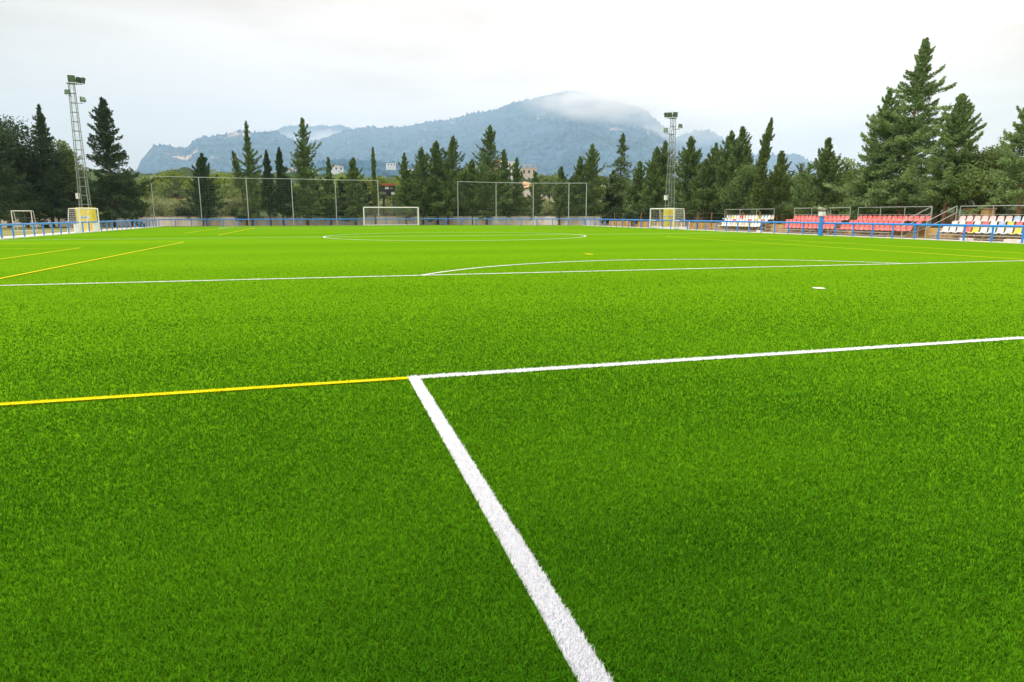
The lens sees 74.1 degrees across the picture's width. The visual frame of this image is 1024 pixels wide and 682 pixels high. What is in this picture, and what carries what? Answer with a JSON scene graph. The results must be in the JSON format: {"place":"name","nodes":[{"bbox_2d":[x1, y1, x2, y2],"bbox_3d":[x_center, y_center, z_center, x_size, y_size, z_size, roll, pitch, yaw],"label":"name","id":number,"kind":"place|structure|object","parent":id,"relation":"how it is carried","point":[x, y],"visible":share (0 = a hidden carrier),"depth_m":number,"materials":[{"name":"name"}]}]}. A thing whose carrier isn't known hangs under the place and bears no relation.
{"place":"outdoors","nodes":[
{"label":"outdoors","id":0,"kind":"place"},
{"bbox_2d":[0,226,136,236],"bbox_3d":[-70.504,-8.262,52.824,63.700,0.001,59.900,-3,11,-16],"label":"fence","id":1,"kind":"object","parent":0,"point":[6,231],"depth_m":66.36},
{"bbox_2d":[0,149,37,223],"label":"conifer","id":2,"kind":"object","parent":1,"relation":"on","point":[5,179],"visible":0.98,"depth_m":71.23,"materials":[{"name":"green plant"}]},
{"bbox_2d":[2,175,52,227],"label":"conifer","id":3,"kind":"object","parent":1,"relation":"on","point":[26,195],"visible":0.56,"depth_m":76.75,"materials":[{"name":"green plant"}]},
{"bbox_2d":[3,149,54,226],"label":"broad tree","id":4,"kind":"object","parent":1,"relation":"on","point":[29,163],"visible":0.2,"depth_m":79.83,"materials":[{"name":"green plant"}]},
{"bbox_2d":[0,114,64,227],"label":"broad tree","id":5,"kind":"object","parent":1,"relation":"on","point":[9,141],"visible":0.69,"depth_m":77.94,"materials":[{"name":"green plant"}]},
{"bbox_2d":[8,104,99,226],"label":"conifer","id":6,"kind":"object","parent":1,"relation":"on","point":[40,120],"visible":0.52,"depth_m":80.44,"materials":[{"name":"green plant"}]},
{"bbox_2d":[34,165,83,227],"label":"conifer","id":7,"kind":"object","parent":1,"relation":"on","point":[56,192],"visible":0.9,"depth_m":78.88,"materials":[{"name":"green plant"}]},
{"bbox_2d":[35,139,92,226],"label":"broad tree","id":8,"kind":"object","parent":1,"relation":"on","point":[69,153],"visible":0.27,"depth_m":83.52,"materials":[{"name":"green plant"}]},
{"bbox_2d":[73,97,154,226],"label":"conifer","id":9,"kind":"object","parent":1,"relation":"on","point":[113,191],"visible":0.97,"depth_m":81.36,"materials":[{"name":"green plant"}]},
{"bbox_2d":[116,170,151,226],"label":"conifer","id":10,"kind":"object","parent":1,"relation":"on","point":[136,199],"visible":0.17,"depth_m":85.97,"materials":[{"name":"green plant"}]},
{"bbox_2d":[133,129,327,174],"bbox_3d":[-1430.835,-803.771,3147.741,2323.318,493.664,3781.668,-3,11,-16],"label":"mountain","id":11,"kind":"structure","parent":0,"point":[216,150],"depth_m":3190.67,"materials":[{"name":"stone"}]},
{"bbox_2d":[269,124,353,141],"bbox_3d":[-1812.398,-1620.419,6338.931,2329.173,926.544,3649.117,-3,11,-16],"label":"mountain","id":12,"kind":"structure","parent":0,"point":[318,132],"depth_m":6633.98,"materials":[{"name":"stone"}]},
{"bbox_2d":[293,158,428,178],"bbox_3d":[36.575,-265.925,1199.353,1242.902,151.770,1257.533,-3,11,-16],"label":"foothill","id":13,"kind":"structure","parent":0,"point":[380,169],"depth_m":1286.05,"materials":[{"name":"blue"}]},
{"bbox_2d":[4,223,1003,241],"bbox_3d":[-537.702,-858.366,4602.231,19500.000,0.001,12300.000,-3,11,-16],"label":"ground","id":14,"kind":"structure","parent":0,"point":[603,224],"depth_m":48.66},
{"bbox_2d":[0,226,159,238],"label":"kerb strip","id":15,"kind":"object","parent":14,"relation":"on","point":[6,237],"depth_m":54.48,"materials":[{"name":"concrete"}]},
{"bbox_2d":[0,219,158,237],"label":"railing","id":16,"kind":"object","parent":15,"relation":"on","point":[52,223],"visible":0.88,"depth_m":55.17,"materials":[{"name":"metal"}]},
{"bbox_2d":[64,75,96,230],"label":"floodlight tower","id":17,"kind":"structure","parent":14,"relation":"on","point":[72,78],"depth_m":61.78,"materials":[{"name":"grey"}]},
{"bbox_2d":[145,194,168,215],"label":"olive tree","id":18,"kind":"object","parent":14,"relation":"on","point":[159,205],"visible":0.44,"depth_m":94.43,"materials":[{"name":"green plant"}]},
{"bbox_2d":[141,183,189,202],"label":"pine tree","id":19,"kind":"object","parent":14,"relation":"on","point":[156,189],"visible":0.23,"depth_m":102.51,"materials":[{"name":"green plant"}]},
{"bbox_2d":[154,173,192,202],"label":"pine tree","id":20,"kind":"object","parent":14,"relation":"on","point":[175,192],"visible":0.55,"depth_m":100.08,"materials":[{"name":"green plant"}]},
{"bbox_2d":[161,197,193,215],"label":"olive tree","id":21,"kind":"object","parent":14,"relation":"on","point":[172,203],"visible":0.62,"depth_m":92.96,"materials":[{"name":"green plant"}]},
{"bbox_2d":[179,153,227,225],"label":"conifer","id":22,"kind":"object","parent":14,"relation":"on","point":[203,171],"visible":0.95,"depth_m":90.06,"materials":[{"name":"green plant"}]},
{"bbox_2d":[0,216,446,226],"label":"wall","id":23,"kind":"structure","parent":14,"relation":"on","point":[257,222],"depth_m":94.03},
{"bbox_2d":[214,196,242,214],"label":"olive tree","id":24,"kind":"object","parent":14,"relation":"on","point":[230,204],"visible":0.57,"depth_m":94.78,"materials":[{"name":"green plant"}]},
{"bbox_2d":[215,180,245,204],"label":"pine tree","id":25,"kind":"object","parent":14,"relation":"on","point":[226,187],"visible":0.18,"depth_m":104.91,"materials":[{"name":"green plant"}]},
{"bbox_2d":[227,150,248,225],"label":"conifer","id":26,"kind":"object","parent":14,"relation":"on","point":[237,174],"visible":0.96,"depth_m":91.51,"materials":[{"name":"green plant"}]},
{"bbox_2d":[224,188,261,209],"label":"pine tree","id":27,"kind":"object","parent":14,"relation":"on","point":[237,193],"visible":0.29,"depth_m":100.48,"materials":[{"name":"green plant"}]},
{"bbox_2d":[225,121,267,225],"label":"conifer","id":28,"kind":"object","parent":14,"relation":"on","point":[250,166],"visible":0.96,"depth_m":91.55,"materials":[{"name":"green plant"}]},
{"bbox_2d":[160,225,362,226],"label":"verge","id":29,"kind":"structure","parent":14,"relation":"on","point":[305,225],"depth_m":93.14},
{"bbox_2d":[150,176,379,225],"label":"ball stop fence","id":30,"kind":"object","parent":29,"relation":"on","point":[248,215],"visible":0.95,"depth_m":90.26,"materials":[{"name":"metal"}]},
{"bbox_2d":[260,149,278,225],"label":"conifer","id":31,"kind":"object","parent":14,"relation":"on","point":[269,184],"visible":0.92,"depth_m":92.20,"materials":[{"name":"green plant"}]},
{"bbox_2d":[274,147,291,225],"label":"conifer","id":32,"kind":"object","parent":14,"relation":"on","point":[282,196],"visible":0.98,"depth_m":92.68,"materials":[{"name":"green plant"}]},
{"bbox_2d":[282,117,348,224],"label":"conifer","id":33,"kind":"object","parent":14,"relation":"on","point":[303,169],"visible":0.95,"depth_m":93.23,"materials":[{"name":"green plant"}]},
{"bbox_2d":[314,156,340,224],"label":"conifer","id":34,"kind":"object","parent":14,"relation":"on","point":[328,204],"visible":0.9,"depth_m":94.52,"materials":[{"name":"green plant"}]},
{"bbox_2d":[332,177,350,213],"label":"conifer","id":35,"kind":"object","parent":14,"relation":"on","point":[340,188],"visible":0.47,"depth_m":98.47,"materials":[{"name":"green plant"}]},
{"bbox_2d":[332,157,369,224],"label":"conifer","id":36,"kind":"object","parent":14,"relation":"on","point":[352,178],"visible":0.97,"depth_m":95.32,"materials":[{"name":"green plant"}]},
{"bbox_2d":[370,146,377,224],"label":"columnar cypress","id":37,"kind":"object","parent":14,"relation":"on","point":[373,168],"visible":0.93,"depth_m":96.21,"materials":[{"name":"green plant"}]},
{"bbox_2d":[381,183,395,215],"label":"scoreboard","id":38,"kind":"object","parent":14,"relation":"on","point":[388,189],"visible":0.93,"depth_m":99.66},
{"bbox_2d":[379,152,414,224],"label":"conifer","id":39,"kind":"object","parent":14,"relation":"on","point":[403,197],"visible":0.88,"depth_m":97.25,"materials":[{"name":"green plant"}]},
{"bbox_2d":[399,146,449,224],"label":"conifer","id":40,"kind":"object","parent":14,"relation":"on","point":[421,180],"visible":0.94,"depth_m":97.39,"materials":[{"name":"green plant"}]},
{"bbox_2d":[419,140,455,224],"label":"conifer","id":41,"kind":"object","parent":14,"relation":"on","point":[436,155],"visible":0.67,"depth_m":98.44,"materials":[{"name":"green plant"}]},
{"bbox_2d":[419,135,470,224],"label":"conifer","id":42,"kind":"object","parent":14,"relation":"on","point":[450,167],"visible":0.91,"depth_m":98.30,"materials":[{"name":"green plant"}]},
{"bbox_2d":[456,159,490,224],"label":"conifer","id":43,"kind":"object","parent":14,"relation":"on","point":[465,196],"visible":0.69,"depth_m":98.95,"materials":[{"name":"green plant"}]},
{"bbox_2d":[461,125,514,224],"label":"conifer","id":44,"kind":"object","parent":14,"relation":"on","point":[488,162],"visible":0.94,"depth_m":97.58,"materials":[{"name":"green plant"}]},
{"bbox_2d":[482,149,518,217],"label":"conifer","id":45,"kind":"object","parent":14,"relation":"on","point":[504,165],"visible":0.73,"depth_m":98.34,"materials":[{"name":"green plant"}]},
{"bbox_2d":[0,225,1023,681],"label":"turf backing","id":46,"kind":"object","parent":14,"relation":"on","point":[412,243],"visible":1,"depth_m":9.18,"materials":[{"name":"plant"}]},
{"bbox_2d":[67,208,99,232],"bbox_3d":[-37.313,-10.522,59.031,1.088,2.085,5.334,-3,11,-16],"label":"goal","id":47,"kind":"object","parent":46,"relation":"on","point":[78,228],"visible":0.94,"depth_m":57.33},
{"bbox_2d":[0,376,407,406],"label":"pitch touch line","id":48,"kind":"object","parent":46,"relation":"on","point":[125,396],"visible":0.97,"depth_m":5.83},
{"bbox_2d":[158,218,584,225],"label":"railing","id":49,"kind":"object","parent":46,"relation":"on","point":[368,219],"visible":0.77,"depth_m":92.76,"materials":[{"name":"metal"}]},
{"bbox_2d":[363,207,418,225],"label":"football goal","id":50,"kind":"object","parent":46,"relation":"on","point":[417,217],"visible":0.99,"depth_m":93.82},
{"bbox_2d":[407,374,613,681],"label":"goal area line","id":51,"kind":"object","parent":46,"relation":"on","point":[569,635],"visible":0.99,"depth_m":2.95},
{"bbox_2d":[0,260,1023,285],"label":"penalty area line","id":52,"kind":"object","parent":46,"relation":"on","point":[458,274],"visible":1,"depth_m":17.23,"materials":[{"name":"paint"}]},
{"bbox_2d":[649,208,689,229],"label":"goal","id":53,"kind":"object","parent":46,"relation":"on","point":[660,226],"visible":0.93,"depth_m":69.83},
{"bbox_2d":[410,336,1023,378],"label":"goal area line","id":54,"kind":"object","parent":46,"relation":"on","point":[731,356],"visible":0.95,"depth_m":7.14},
{"bbox_2d":[457,181,586,224],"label":"ball stop fence","id":55,"kind":"object","parent":14,"relation":"on","point":[533,185],"visible":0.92,"depth_m":94.53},
{"bbox_2d":[504,157,540,215],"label":"conifer","id":56,"kind":"object","parent":14,"relation":"on","point":[517,177],"visible":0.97,"depth_m":98.06,"materials":[{"name":"green plant"}]},
{"bbox_2d":[449,216,602,224],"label":"wall","id":57,"kind":"structure","parent":14,"relation":"on","point":[525,222],"depth_m":98.69,"materials":[{"name":"paint"}]},
{"bbox_2d":[523,171,545,220],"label":"conifer","id":58,"kind":"object","parent":14,"relation":"on","point":[538,200],"visible":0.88,"depth_m":97.46,"materials":[{"name":"green plant"}]},
{"bbox_2d":[528,197,554,215],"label":"olive tree","id":59,"kind":"object","parent":14,"relation":"on","point":[548,206],"visible":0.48,"depth_m":107.88,"materials":[{"name":"green plant"}]},
{"bbox_2d":[550,166,573,224],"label":"conifer","id":60,"kind":"object","parent":14,"relation":"on","point":[560,198],"visible":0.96,"depth_m":96.29,"materials":[{"name":"green plant"}]},
{"bbox_2d":[563,156,594,215],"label":"conifer","id":61,"kind":"object","parent":14,"relation":"on","point":[579,171],"visible":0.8,"depth_m":95.86,"materials":[{"name":"green plant"}]},
{"bbox_2d":[569,143,614,217],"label":"conifer","id":62,"kind":"object","parent":14,"relation":"on","point":[591,171],"visible":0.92,"depth_m":95.56,"materials":[{"name":"green plant"}]},
{"bbox_2d":[594,171,628,215],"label":"conifer","id":63,"kind":"object","parent":14,"relation":"on","point":[608,196],"visible":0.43,"depth_m":98.71,"materials":[{"name":"green plant"}]},
{"bbox_2d":[597,206,628,224],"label":"shrub","id":64,"kind":"object","parent":14,"relation":"on","point":[618,211],"visible":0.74,"depth_m":93.52,"materials":[{"name":"green plant"}]},
{"bbox_2d":[593,132,633,224],"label":"conifer","id":65,"kind":"object","parent":14,"relation":"on","point":[621,160],"visible":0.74,"depth_m":97.56,"materials":[{"name":"green plant"}]},
{"bbox_2d":[609,160,649,221],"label":"conifer","id":66,"kind":"object","parent":14,"relation":"on","point":[638,181],"visible":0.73,"depth_m":90.64,"materials":[{"name":"green plant"}]},
{"bbox_2d":[622,208,658,223],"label":"shrub","id":67,"kind":"object","parent":14,"relation":"on","point":[632,215],"visible":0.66,"depth_m":84.75,"materials":[{"name":"green plant"}]},
{"bbox_2d":[626,146,679,221],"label":"conifer","id":68,"kind":"object","parent":14,"relation":"on","point":[654,173],"visible":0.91,"depth_m":86.07,"materials":[{"name":"green plant"}]},
{"bbox_2d":[633,140,684,219],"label":"conifer","id":69,"kind":"object","parent":14,"relation":"on","point":[665,159],"visible":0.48,"depth_m":86.59,"materials":[{"name":"green plant"}]},
{"bbox_2d":[663,112,682,226],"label":"floodlight tower","id":70,"kind":"structure","parent":14,"relation":"on","point":[667,197],"depth_m":70.86,"materials":[{"name":"grey"}]},
{"bbox_2d":[661,135,705,221],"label":"conifer","id":71,"kind":"object","parent":14,"relation":"on","point":[690,156],"visible":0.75,"depth_m":78.07,"materials":[{"name":"green plant"}]},
{"bbox_2d":[678,158,727,222],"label":"conifer","id":72,"kind":"object","parent":14,"relation":"on","point":[705,176],"visible":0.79,"depth_m":74.35,"materials":[{"name":"green plant"}]},
{"bbox_2d":[688,143,725,222],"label":"conifer","id":73,"kind":"object","parent":14,"relation":"on","point":[712,160],"visible":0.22,"depth_m":74.88,"materials":[{"name":"green plant"}]},
{"bbox_2d":[689,130,756,214],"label":"conifer","id":74,"kind":"object","parent":14,"relation":"on","point":[725,151],"visible":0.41,"depth_m":72.25,"materials":[{"name":"green plant"}]},
{"bbox_2d":[706,209,774,231],"bbox_3d":[21.012,-11.253,62.944,2.639,1.971,8.578,-3,11,-16],"label":"grandstand","id":75,"kind":"object","parent":14,"relation":"on","point":[737,218],"visible":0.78,"depth_m":62.40,"materials":[{"name":"white plastic"}]},
{"bbox_2d":[709,126,772,215],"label":"conifer","id":76,"kind":"object","parent":14,"relation":"on","point":[741,151],"visible":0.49,"depth_m":70.35,"materials":[{"name":"green plant"}]},
{"bbox_2d":[717,162,774,217],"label":"broad tree","id":77,"kind":"object","parent":14,"relation":"on","point":[738,191],"visible":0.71,"depth_m":67.37,"materials":[{"name":"green plant"}]},
{"bbox_2d":[747,117,774,220],"bbox_3d":[23.801,-15.977,64.923,2.196,10.539,2.083,4,11,23],"label":"columnar cypress","id":78,"kind":"object","parent":14,"relation":"on","point":[756,194],"visible":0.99,"depth_m":64.50,"materials":[{"name":"green plant"}]},
{"bbox_2d":[595,212,962,227],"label":"wall","id":79,"kind":"structure","parent":14,"relation":"on","point":[950,219],"depth_m":52.83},
{"bbox_2d":[763,150,799,223],"bbox_3d":[25.869,-14.502,65.272,3.482,7.492,3.774,4,11,21],"label":"conifer","id":80,"kind":"object","parent":14,"relation":"on","point":[778,194],"visible":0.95,"depth_m":64.68,"materials":[{"name":"green plant"}]},
{"bbox_2d":[776,201,817,221],"bbox_3d":[27.390,-12.082,64.894,4.119,3.040,3.608,-3,11,-16],"label":"shrub","id":81,"kind":"object","parent":14,"relation":"on","point":[784,212],"visible":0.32,"depth_m":64.37,"materials":[{"name":"green plant"}]},
{"bbox_2d":[779,170,817,217],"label":"conifer","id":82,"kind":"object","parent":14,"relation":"on","point":[797,195],"visible":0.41,"depth_m":63.11,"materials":[{"name":"green plant"}]},
{"bbox_2d":[583,225,1023,243],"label":"kerb strip","id":83,"kind":"object","parent":14,"relation":"on","point":[831,235],"visible":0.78,"depth_m":46.15,"materials":[{"name":"concrete"}]},
{"bbox_2d":[584,218,1023,242],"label":"railing","id":84,"kind":"object","parent":83,"relation":"on","point":[938,225],"visible":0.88,"depth_m":46.14,"materials":[{"name":"metal"}]},
{"bbox_2d":[766,207,850,234],"bbox_3d":[23.394,-9.553,53.765,3.149,2.003,7.142,-3,11,-16],"label":"grandstand","id":85,"kind":"object","parent":14,"relation":"on","point":[814,218],"visible":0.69,"depth_m":53.49,"materials":[{"name":"red plastic"}]},
{"bbox_2d":[609,221,1021,239],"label":"wall","id":86,"kind":"structure","parent":14,"relation":"on","point":[929,232],"depth_m":51.83,"materials":[{"name":"concrete"}]},
{"bbox_2d":[787,137,852,215],"bbox_3d":[27.458,-13.657,59.158,5.139,8.077,6.369,7,13,35],"label":"conifer","id":87,"kind":"object","parent":14,"relation":"on","point":[827,167],"visible":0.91,"depth_m":58.58,"materials":[{"name":"green plant"}]},
{"bbox_2d":[815,157,863,201],"bbox_3d":[32.375,-14.306,65.993,6.458,6.964,5.548,0,11,-1],"label":"broad tree","id":88,"kind":"object","parent":14,"relation":"on","point":[849,178],"visible":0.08,"depth_m":64.53,"materials":[{"name":"green plant"}]},
{"bbox_2d":[845,162,895,219],"bbox_3d":[27.485,-11.165,52.783,4.285,5.519,3.616,-3,11,-16],"label":"conifer","id":89,"kind":"object","parent":14,"relation":"on","point":[854,208],"visible":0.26,"depth_m":52.16,"materials":[{"name":"green plant"}]},
{"bbox_2d":[813,90,930,222],"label":"conifer","id":90,"kind":"object","parent":14,"relation":"on","point":[877,130],"visible":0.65,"depth_m":51.14,"materials":[{"name":"green plant"}]},
{"bbox_2d":[825,206,932,237],"bbox_3d":[25.315,-8.322,47.111,3.152,2.025,6.924,-3,11,-16],"label":"grandstand","id":91,"kind":"object","parent":14,"relation":"on","point":[865,219],"visible":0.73,"depth_m":46.77,"materials":[{"name":"red plastic"}]},
{"bbox_2d":[881,201,935,222],"bbox_3d":[30.790,-9.734,52.520,3.533,2.969,4.077,9,14,41],"label":"shrub","id":92,"kind":"object","parent":14,"relation":"on","point":[924,212],"visible":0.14,"depth_m":52.01,"materials":[{"name":"green plant"}]},
{"bbox_2d":[852,37,975,223],"bbox_3d":[29.256,-14.976,49.984,8.833,14.047,9.643,-3,11,-16],"label":"conifer","id":93,"kind":"object","parent":14,"relation":"on","point":[920,89],"visible":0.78,"depth_m":49.20,"materials":[{"name":"green plant"}]},
{"bbox_2d":[908,179,971,227],"bbox_3d":[30.006,-9.591,48.095,4.911,4.262,4.676,-3,11,-16],"label":"broad tree","id":94,"kind":"object","parent":14,"relation":"on","point":[937,208],"visible":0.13,"depth_m":47.87,"materials":[{"name":"green plant"}]},
{"bbox_2d":[908,93,986,227],"bbox_3d":[29.485,-11.798,45.755,6.328,9.348,4.595,-7,13,-33],"label":"conifer","id":95,"kind":"object","parent":14,"relation":"on","point":[956,132],"visible":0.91,"depth_m":44.83,"materials":[{"name":"green plant"}]},
{"bbox_2d":[925,205,1023,240],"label":"grandstand","id":96,"kind":"object","parent":14,"relation":"on","point":[992,221],"visible":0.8,"depth_m":39.84,"materials":[{"name":"plastic"},{"name":"painted metal"},{"name":"concrete"}]},
{"bbox_2d":[938,149,1023,215],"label":"broad tree","id":97,"kind":"object","parent":14,"relation":"on","point":[971,186],"visible":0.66,"depth_m":44.20,"materials":[{"name":"green plant"}]},
{"bbox_2d":[955,145,1023,213],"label":"broad tree","id":98,"kind":"object","parent":14,"relation":"on","point":[992,154],"visible":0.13,"depth_m":44.25,"materials":[{"name":"green plant"}]},
{"bbox_2d":[963,105,1023,224],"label":"conifer","id":99,"kind":"object","parent":14,"relation":"on","point":[1016,190],"visible":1,"depth_m":40.55,"materials":[{"name":"green plant"}]},
{"bbox_2d":[995,207,1023,224],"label":"shrub","id":100,"kind":"object","parent":14,"relation":"on","point":[1007,211],"visible":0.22,"depth_m":44.62,"materials":[{"name":"green plant"}]},
{"bbox_2d":[306,89,710,181],"bbox_3d":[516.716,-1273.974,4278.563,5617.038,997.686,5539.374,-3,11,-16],"label":"mountain","id":101,"kind":"structure","parent":0,"point":[553,133],"depth_m":3991.74,"materials":[{"name":"stone"}]},
{"bbox_2d":[0,0,1023,177],"label":"sky","id":102,"kind":"structure","parent":0,"point":[176,73],"materials":[{"name":"white"}]},
{"bbox_2d":[2,167,1023,216],"bbox_3d":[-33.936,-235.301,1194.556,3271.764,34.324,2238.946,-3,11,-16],"label":"hillside","id":103,"kind":"structure","parent":0,"point":[186,171],"depth_m":215.55,"materials":[{"name":"plant"}]},
{"bbox_2d":[133,175,164,215],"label":"pine tree","id":104,"kind":"object","parent":103,"relation":"on","point":[141,180],"visible":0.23,"depth_m":103.62,"materials":[{"name":"green plant"}]},
{"bbox_2d":[164,168,194,197],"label":"pine tree","id":105,"kind":"object","parent":103,"relation":"on","point":[184,178],"visible":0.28,"depth_m":113.95,"materials":[{"name":"green plant"}]},
{"bbox_2d":[209,170,235,214],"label":"pine tree","id":106,"kind":"object","parent":103,"relation":"on","point":[218,182],"visible":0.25,"depth_m":109.64,"materials":[{"name":"green plant"}]},
{"bbox_2d":[370,174,400,202],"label":"pine tree","id":107,"kind":"object","parent":103,"relation":"on","point":[384,179],"visible":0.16,"depth_m":119.70,"materials":[{"name":"green plant"}]},
{"bbox_2d":[529,173,558,202],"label":"pine tree","id":108,"kind":"object","parent":103,"relation":"on","point":[549,179],"visible":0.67,"depth_m":153.31,"materials":[{"name":"green plant"}]},
{"bbox_2d":[674,129,823,178],"bbox_3d":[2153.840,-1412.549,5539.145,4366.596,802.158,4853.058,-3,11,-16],"label":"mountain","id":109,"kind":"structure","parent":0,"point":[706,140],"depth_m":5818.66,"materials":[{"name":"stone"}]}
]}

